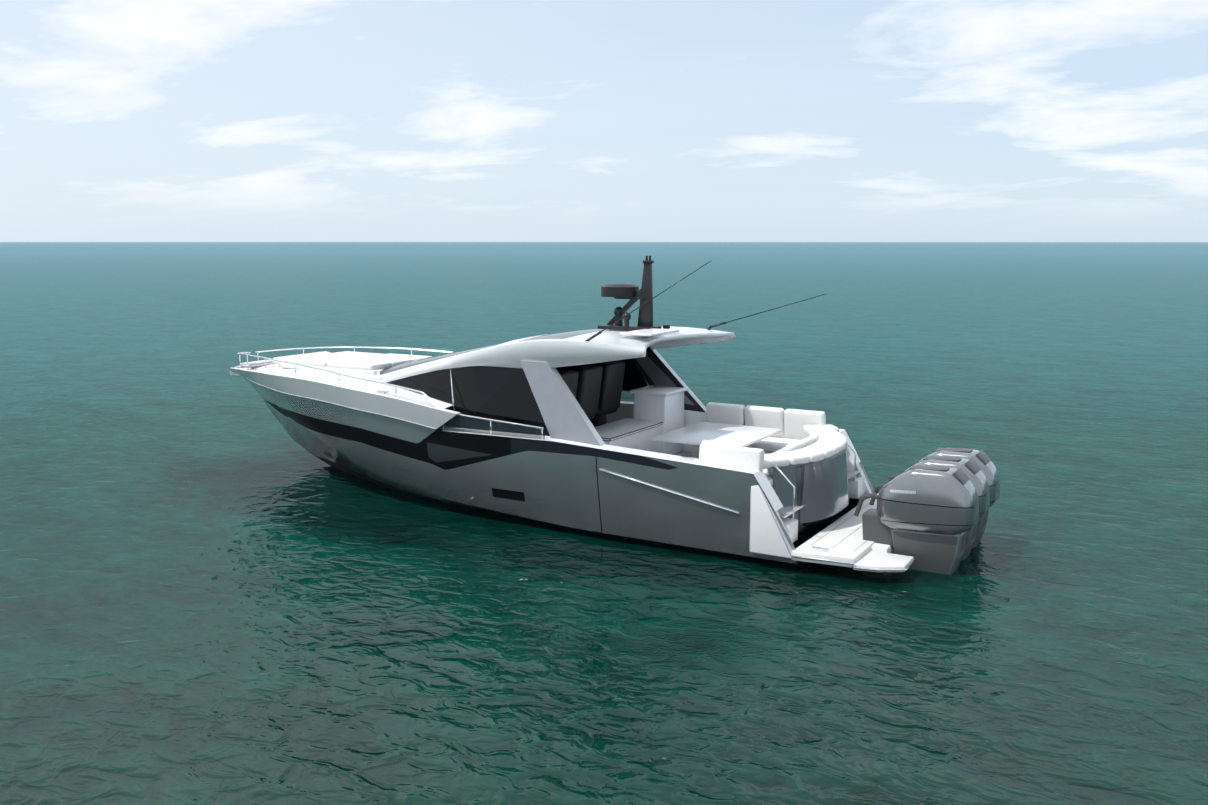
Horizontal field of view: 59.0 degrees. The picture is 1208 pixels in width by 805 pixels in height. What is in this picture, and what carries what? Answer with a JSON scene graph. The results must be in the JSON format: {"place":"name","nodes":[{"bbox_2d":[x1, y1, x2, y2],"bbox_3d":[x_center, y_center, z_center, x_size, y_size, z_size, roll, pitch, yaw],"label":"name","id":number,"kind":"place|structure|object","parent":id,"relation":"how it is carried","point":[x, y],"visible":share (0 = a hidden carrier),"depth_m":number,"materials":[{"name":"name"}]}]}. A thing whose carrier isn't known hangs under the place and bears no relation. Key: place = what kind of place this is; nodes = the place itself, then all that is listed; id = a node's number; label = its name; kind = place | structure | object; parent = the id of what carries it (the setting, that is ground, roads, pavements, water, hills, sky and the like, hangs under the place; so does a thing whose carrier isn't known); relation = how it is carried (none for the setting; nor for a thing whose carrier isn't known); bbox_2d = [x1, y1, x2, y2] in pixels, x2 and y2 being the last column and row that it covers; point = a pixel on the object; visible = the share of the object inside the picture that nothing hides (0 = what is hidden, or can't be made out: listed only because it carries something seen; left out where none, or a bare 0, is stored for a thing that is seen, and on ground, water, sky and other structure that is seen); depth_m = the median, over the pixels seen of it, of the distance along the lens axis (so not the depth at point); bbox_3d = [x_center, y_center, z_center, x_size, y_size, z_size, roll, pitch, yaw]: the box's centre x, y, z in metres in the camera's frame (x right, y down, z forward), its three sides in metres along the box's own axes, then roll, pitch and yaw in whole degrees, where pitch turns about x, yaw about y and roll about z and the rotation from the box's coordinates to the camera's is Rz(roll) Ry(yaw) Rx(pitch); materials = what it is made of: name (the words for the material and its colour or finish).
{"place":"outdoors","nodes":[
{"label":"outdoors","id":0,"kind":"place"},
{"bbox_2d":[0,242,1207,804],"bbox_3d":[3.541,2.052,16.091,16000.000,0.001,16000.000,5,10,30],"label":"water","id":1,"kind":"structure","parent":0,"point":[218,586],"depth_m":14.63,"materials":[{"name":"teal liquid"}]},
{"bbox_2d":[242,376,873,566],"bbox_3d":[-2.091,0.930,19.254,13.050,2.774,4.179,5,10,30],"label":"hull","id":2,"kind":"object","parent":1,"relation":"on","point":[564,485],"visible":0.4,"depth_m":16.35,"materials":[{"name":"paint"}]},
{"bbox_2d":[229,367,459,428],"bbox_3d":[-4.506,-0.378,20.487,7.556,0.555,4.264,5,10,30],"label":"bulwark","id":3,"kind":"object","parent":2,"relation":"attached to","point":[403,409],"visible":0.35,"depth_m":17.95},
{"bbox_2d":[242,364,451,408],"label":"side deck","id":4,"kind":"structure","parent":2,"relation":"on","point":[323,376],"depth_m":18.78,"materials":[{"name":"white plastic"}]},
{"bbox_2d":[240,351,431,374],"bbox_3d":[-5.249,-0.787,20.865,3.630,0.265,1.820,5,10,30],"label":"foredeck","id":5,"kind":"object","parent":4,"relation":"on","point":[361,362],"visible":0.75,"depth_m":20.21,"materials":[{"name":"white plastic"}]},
{"bbox_2d":[377,326,734,382],"bbox_3d":[-1.251,-0.818,18.494,6.181,1.028,3.420,5,10,30],"label":"canopy","id":6,"kind":"object","parent":4,"relation":"on","point":[567,348],"visible":0.85,"depth_m":16.76,"materials":[{"name":"white plastic"}]},
{"bbox_2d":[387,366,479,415],"bbox_3d":[-2.939,-0.280,17.769,2.356,0.844,0.143,7,11,37],"label":"side glass","id":7,"kind":"object","parent":6,"relation":"attached to","point":[437,384],"visible":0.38,"depth_m":17.42,"materials":[{"name":"black glass"}]},
{"bbox_2d":[476,359,647,422],"bbox_3d":[-0.587,-0.377,18.167,1.326,0.822,3.600,5,10,30],"label":"side glass","id":8,"kind":"object","parent":6,"relation":"attached to","point":[505,391],"visible":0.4,"depth_m":16.80,"materials":[{"name":"black glass"}]},
{"bbox_2d":[555,364,586,371],"bbox_3d":[-1.383,-0.676,20.398,2.356,0.844,0.143,4,9,23],"label":"side glass","id":9,"kind":"object","parent":6,"relation":"attached to","point":[575,368],"visible":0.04,"depth_m":20.07,"materials":[{"name":"black glass"}]},
{"bbox_2d":[598,256,669,330],"bbox_3d":[0.467,-1.786,17.360,1.067,1.190,0.670,5,10,30],"label":"mast","id":10,"kind":"object","parent":6,"relation":"on","point":[633,293],"visible":0.96,"depth_m":17.21,"materials":[{"name":"black metal"}]},
{"bbox_2d":[620,328,678,335],"bbox_3d":[0.717,-1.096,16.642,0.550,0.035,0.950,5,10,30],"label":"roof hatch","id":11,"kind":"object","parent":6,"relation":"on","point":[649,332],"visible":0.96,"depth_m":16.44,"materials":[{"name":"white plastic"}]},
{"bbox_2d":[585,261,824,340],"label":"antennas","id":12,"kind":"object","parent":6,"relation":"on","point":[600,332],"visible":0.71,"depth_m":16.01,"materials":[{"name":"black metal"}]},
{"bbox_2d":[238,347,543,439],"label":"rails","id":13,"kind":"object","parent":2,"relation":"on","point":[395,386],"visible":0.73,"depth_m":18.45,"materials":[{"name":"silver metal"}]},
{"bbox_2d":[233,375,738,514],"bbox_3d":[-2.404,0.321,19.348,12.162,1.041,4.263,5,10,30],"label":"rub rail","id":14,"kind":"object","parent":2,"relation":"attached to","point":[672,492],"depth_m":15.47,"materials":[{"name":"silver metal"}]},
{"bbox_2d":[236,366,828,551],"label":"cleats","id":15,"kind":"object","parent":2,"relation":"on","point":[685,458],"visible":0.42,"depth_m":15.04,"materials":[{"name":"silver metal"}]},
{"bbox_2d":[443,401,862,517],"bbox_3d":[0.779,0.614,17.508,6.000,1.020,4.170,5,10,30],"label":"gunwale","id":16,"kind":"object","parent":2,"relation":"on","point":[625,410],"visible":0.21,"depth_m":15.90,"materials":[{"name":"white plastic"}]},
{"bbox_2d":[440,390,633,439],"bbox_3d":[-0.731,0.114,18.327,2.000,0.276,4.075,5,10,30],"label":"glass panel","id":17,"kind":"object","parent":16,"relation":"on","point":[464,424],"visible":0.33,"depth_m":16.66,"materials":[{"name":"grey"}]},
{"bbox_2d":[460,361,624,435],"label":"side window","id":18,"kind":"structure","parent":16,"relation":"on","point":[596,390],"depth_m":18.07,"materials":[{"name":"black glass"}]},
{"bbox_2d":[520,346,705,445],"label":"pillars","id":19,"kind":"structure","parent":16,"relation":"on","point":[564,415],"depth_m":16.28,"materials":[{"name":"white plastic"}]},
{"bbox_2d":[594,385,687,454],"bbox_3d":[0.478,0.442,18.182,0.840,1.160,2.650,5,10,30],"label":"wet bar","id":20,"kind":"object","parent":16,"relation":"on","point":[658,410],"visible":0.62,"depth_m":18.45,"materials":[{"name":"white plastic"}]},
{"bbox_2d":[651,421,781,446],"bbox_3d":[1.837,0.826,17.266,1.500,0.672,1.800,5,10,30],"label":"table","id":21,"kind":"object","parent":16,"relation":"on","point":[699,433],"visible":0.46,"depth_m":17.10,"materials":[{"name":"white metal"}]},
{"bbox_2d":[693,445,773,488],"bbox_3d":[2.038,1.087,16.852,2.500,0.280,3.490,5,10,30],"label":"settee base","id":22,"kind":"object","parent":16,"relation":"on","point":[696,448],"depth_m":18.39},
{"bbox_2d":[699,402,826,486],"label":"cockpit seat cushions","id":23,"kind":"object","parent":22,"relation":"on","point":[792,422],"visible":0.5,"depth_m":17.83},
{"bbox_2d":[771,448,848,526],"bbox_3d":[3.230,1.229,16.150,0.760,0.970,2.640,5,10,30],"label":"transom panel","id":24,"kind":"object","parent":16,"relation":"attached to","point":[825,491],"visible":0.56,"depth_m":15.45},
{"bbox_2d":[763,424,846,468],"bbox_3d":[3.025,0.667,16.187,1.075,0.140,3.562,5,10,30],"label":"sun pad","id":25,"kind":"object","parent":24,"relation":"on","point":[831,441],"visible":0.9,"depth_m":15.70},
{"bbox_2d":[749,463,871,558],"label":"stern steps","id":26,"kind":"structure","parent":2,"relation":"attached to","point":[767,536],"depth_m":14.56,"materials":[{"name":"white plastic"}]},
{"bbox_2d":[792,494,913,571],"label":"swim platform","id":27,"kind":"structure","parent":2,"relation":"attached to","point":[840,538],"depth_m":14.53,"materials":[{"name":"white plastic"}]},
{"bbox_2d":[792,555,916,570],"bbox_3d":[4.149,1.900,15.708,1.453,0.083,3.962,5,10,30],"label":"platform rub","id":28,"kind":"object","parent":27,"relation":"on","point":[872,569],"visible":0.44,"depth_m":14.09,"materials":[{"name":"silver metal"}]},
{"bbox_2d":[871,543,893,553],"bbox_3d":[4.283,2.067,15.654,0.340,0.460,2.200,5,10,30],"label":"engine bracket","id":29,"kind":"object","parent":27,"relation":"on","point":[878,547],"visible":0.12,"depth_m":14.69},
{"bbox_2d":[854,465,969,574],"bbox_3d":[4.211,1.907,14.805,1.622,2.075,0.440,0,8,31],"label":"engine leg","id":30,"kind":"object","parent":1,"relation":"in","point":[936,553],"visible":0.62,"depth_m":14.51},
{"bbox_2d":[877,465,978,534],"bbox_3d":[4.409,1.317,14.599,1.300,0.867,0.630,0,8,31],"label":"engine cowl","id":31,"kind":"object","parent":30,"relation":"on","point":[933,501],"visible":0.96,"depth_m":14.31,"materials":[{"name":"grey plastic"}]},
{"bbox_2d":[869,456,980,560],"bbox_3d":[4.585,1.812,15.437,1.622,2.075,0.440,0,8,31],"label":"engine leg","id":32,"kind":"object","parent":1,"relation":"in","point":[972,466],"visible":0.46,"depth_m":15.03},
{"bbox_2d":[905,456,989,517],"bbox_3d":[4.782,1.221,15.231,1.300,0.867,0.630,0,8,31],"label":"engine cowl","id":33,"kind":"object","parent":32,"relation":"on","point":[978,480],"visible":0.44,"depth_m":14.84,"materials":[{"name":"grey plastic"}]},
{"bbox_2d":[887,448,990,547],"bbox_3d":[4.958,1.717,16.069,1.622,2.075,0.440,0,8,31],"label":"engine leg","id":34,"kind":"object","parent":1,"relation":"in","point":[983,457],"visible":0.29,"depth_m":15.63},
{"bbox_2d":[918,449,999,506],"bbox_3d":[5.156,1.126,15.862,1.300,0.867,0.630,0,8,31],"label":"engine cowl","id":35,"kind":"object","parent":34,"relation":"on","point":[989,470],"visible":0.27,"depth_m":15.47,"materials":[{"name":"grey plastic"}]},
{"bbox_2d":[0,0,1207,241],"label":"sky","id":36,"kind":"structure","parent":0,"point":[121,120],"materials":[{"name":"blue"}]},
{"bbox_2d":[775,443,855,518],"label":"stern rails","id":37,"kind":"object","parent":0,"point":[787,479],"visible":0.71,"depth_m":14.90,"materials":[{"name":"silver metal"}]},
{"bbox_2d":[795,446,846,532],"bbox_3d":[3.166,1.248,16.191,0.370,0.960,2.100,5,10,30],"label":"transom","id":38,"kind":"object","parent":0,"point":[799,472],"visible":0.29,"depth_m":15.21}
]}

